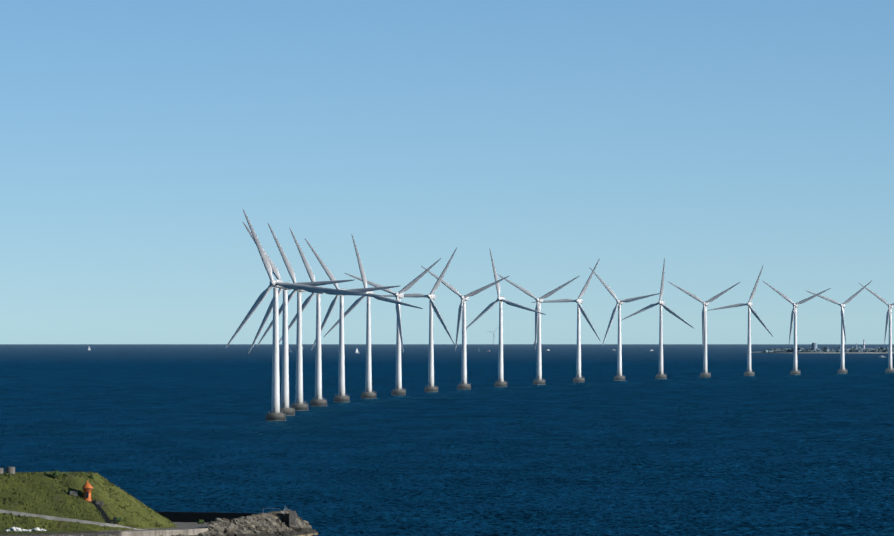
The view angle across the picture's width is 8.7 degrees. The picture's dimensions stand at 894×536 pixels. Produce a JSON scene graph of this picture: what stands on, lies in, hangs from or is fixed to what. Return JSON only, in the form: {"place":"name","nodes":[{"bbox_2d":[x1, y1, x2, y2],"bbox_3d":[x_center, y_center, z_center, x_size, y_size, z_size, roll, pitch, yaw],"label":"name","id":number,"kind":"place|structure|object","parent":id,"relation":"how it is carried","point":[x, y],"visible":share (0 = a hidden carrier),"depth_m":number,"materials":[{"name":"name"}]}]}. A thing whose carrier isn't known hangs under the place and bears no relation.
{"place":"outdoors","nodes":[
{"label":"outdoors","id":0,"kind":"place"},
{"bbox_2d":[0,472,207,534],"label":"grassy hill","id":1,"kind":"structure","parent":0,"point":[46,480],"depth_m":1199.75,"materials":[{"name":"green plant"}]},
{"bbox_2d":[5,527,45,530],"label":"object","id":2,"kind":"object","parent":1,"relation":"on","point":[20,529],"visible":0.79,"depth_m":1183.15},
{"bbox_2d":[0,467,102,505],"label":"fort island bunkers","id":3,"kind":"object","parent":1,"relation":"on","point":[10,470],"visible":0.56,"depth_m":1208.73,"materials":[{"name":"concrete"}]},
{"bbox_2d":[0,510,142,529],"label":"path kerb","id":4,"kind":"structure","parent":1,"relation":"on","point":[55,518],"depth_m":1190.79,"materials":[{"name":"concrete"}]},
{"bbox_2d":[0,471,174,531],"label":"island grass tufts","id":5,"kind":"object","parent":1,"relation":"on","point":[106,482],"visible":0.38,"depth_m":1202.41,"materials":[{"name":"green plant"}]},
{"bbox_2d":[82,480,92,501],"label":"small tower","id":6,"kind":"structure","parent":1,"relation":"on","point":[87,487],"depth_m":1201.00,"materials":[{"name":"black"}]},
{"bbox_2d":[91,497,115,523],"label":"stairs","id":7,"kind":"structure","parent":1,"relation":"on","point":[103,513],"depth_m":1198.07,"materials":[{"name":"black"}]},
{"bbox_2d":[0,528,210,535],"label":"fort island seawall","id":8,"kind":"object","parent":1,"relation":"on","point":[196,531],"visible":0.5,"depth_m":1186.05,"materials":[{"name":"concrete"}]},
{"bbox_2d":[44,470,203,523],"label":"bushes","id":9,"kind":"object","parent":1,"relation":"on","point":[55,473],"visible":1,"depth_m":1206.30,"materials":[{"name":"green plant"}]},
{"bbox_2d":[112,509,317,535],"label":"rocks","id":10,"kind":"object","parent":1,"relation":"on","point":[271,523],"visible":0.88,"depth_m":1217.24,"materials":[{"name":"grey stone"}]},
{"bbox_2d":[157,512,289,528],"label":"tarred fort wall","id":11,"kind":"structure","parent":1,"relation":"on","point":[207,517],"depth_m":1240.75,"materials":[{"name":"black asphalt"}]},
{"bbox_2d":[289,511,295,524],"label":"fort end block","id":12,"kind":"structure","parent":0,"point":[292,517],"depth_m":1231.89,"materials":[{"name":"grey concrete"}]},
{"bbox_2d":[0,344,893,535],"bbox_3d":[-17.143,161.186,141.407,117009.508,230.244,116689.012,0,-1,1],"label":"sea","id":13,"kind":"structure","parent":0,"point":[774,446],"depth_m":2348.80,"materials":[{"name":"liquid"}]},
{"bbox_2d":[225,209,348,420],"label":"wind turbine","id":14,"kind":"object","parent":13,"relation":"on","point":[275,414],"visible":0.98,"depth_m":2734.74,"materials":[{"name":"paint"}]},
{"bbox_2d":[243,222,353,415],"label":"wind turbine","id":15,"kind":"object","parent":13,"relation":"on","point":[284,408],"visible":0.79,"depth_m":2899.37,"materials":[{"name":"paint"}]},
{"bbox_2d":[256,222,364,410],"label":"wind turbine","id":16,"kind":"object","parent":13,"relation":"on","point":[299,404],"visible":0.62,"depth_m":3067.70,"materials":[{"name":"paint"}]},
{"bbox_2d":[279,227,380,405],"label":"wind turbine","id":17,"kind":"object","parent":13,"relation":"on","point":[318,400],"visible":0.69,"depth_m":3238.65,"materials":[{"name":"paint"}]},
{"bbox_2d":[305,239,400,401],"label":"wind turbine","id":18,"kind":"object","parent":13,"relation":"on","point":[341,397],"visible":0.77,"depth_m":3411.48,"materials":[{"name":"paint"}]},
{"bbox_2d":[324,233,422,398],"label":"wind turbine","id":19,"kind":"object","parent":13,"relation":"on","point":[368,393],"visible":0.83,"depth_m":3585.93,"materials":[{"name":"paint"}]},
{"bbox_2d":[345,258,440,394],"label":"wind turbine","id":20,"kind":"object","parent":13,"relation":"on","point":[398,390],"visible":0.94,"depth_m":3760.60,"materials":[{"name":"paint"}]},
{"bbox_2d":[381,248,456,391],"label":"wind turbine","id":21,"kind":"object","parent":13,"relation":"on","point":[431,387],"visible":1,"depth_m":3935.80,"materials":[{"name":"paint"}]},
{"bbox_2d":[421,266,509,388],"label":"wind turbine","id":22,"kind":"object","parent":13,"relation":"on","point":[462,311],"visible":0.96,"depth_m":4110.18,"materials":[{"name":"paint"}]},
{"bbox_2d":[461,248,545,386],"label":"wind turbine","id":23,"kind":"object","parent":13,"relation":"on","point":[501,382],"visible":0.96,"depth_m":4283.36,"materials":[{"name":"paint"}]},
{"bbox_2d":[497,274,578,384],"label":"wind turbine","id":24,"kind":"object","parent":13,"relation":"on","point":[539,380],"visible":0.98,"depth_m":4453.97,"materials":[{"name":"paint"}]},
{"bbox_2d":[531,258,599,382],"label":"wind turbine","id":25,"kind":"object","parent":13,"relation":"on","point":[578,376],"visible":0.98,"depth_m":4621.88,"materials":[{"name":"paint"}]},
{"bbox_2d":[589,267,660,380],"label":"wind turbine","id":26,"kind":"object","parent":13,"relation":"on","point":[619,377],"visible":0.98,"depth_m":4786.42,"materials":[{"name":"paint"}]},
{"bbox_2d":[621,258,692,378],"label":"wind turbine","id":27,"kind":"object","parent":13,"relation":"on","point":[660,375],"visible":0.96,"depth_m":4946.75,"materials":[{"name":"paint"}]},
{"bbox_2d":[669,282,739,376],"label":"wind turbine","id":28,"kind":"object","parent":13,"relation":"on","point":[705,373],"visible":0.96,"depth_m":5101.93,"materials":[{"name":"paint"}]},
{"bbox_2d":[707,266,772,375],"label":"wind turbine","id":29,"kind":"object","parent":13,"relation":"on","point":[749,372],"visible":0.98,"depth_m":5251.80,"materials":[{"name":"paint"}]},
{"bbox_2d":[763,281,829,374],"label":"wind turbine","id":30,"kind":"object","parent":13,"relation":"on","point":[794,371],"visible":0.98,"depth_m":5395.17,"materials":[{"name":"paint"}]},
{"bbox_2d":[805,281,871,373],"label":"wind turbine","id":31,"kind":"object","parent":13,"relation":"on","point":[842,368],"visible":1,"depth_m":5531.39,"materials":[{"name":"paint"}]},
{"bbox_2d":[859,283,893,372],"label":"wind turbine","id":32,"kind":"object","parent":13,"relation":"on","point":[890,369],"visible":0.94,"depth_m":5660.60,"materials":[{"name":"paint"}]},
{"bbox_2d":[0,0,893,343],"label":"sky","id":33,"kind":"structure","parent":0,"point":[722,141],"materials":[{"name":"blue"}]},
{"bbox_2d":[751,351,893,352],"bbox_3d":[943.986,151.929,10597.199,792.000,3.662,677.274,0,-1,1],"label":"shore land","id":34,"kind":"structure","parent":0,"point":[817,352],"depth_m":10321.38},
{"bbox_2d":[763,347,893,352],"bbox_3d":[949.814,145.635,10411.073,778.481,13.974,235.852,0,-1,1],"label":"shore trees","id":35,"kind":"object","parent":34,"relation":"on","point":[878,349],"visible":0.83,"depth_m":10349.63,"materials":[{"name":"green plant"}]},
{"bbox_2d":[808,340,874,350],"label":"shore buildings","id":36,"kind":"structure","parent":34,"relation":"on","point":[814,345],"depth_m":10359.22,"materials":[{"name":"grey"}]}
]}

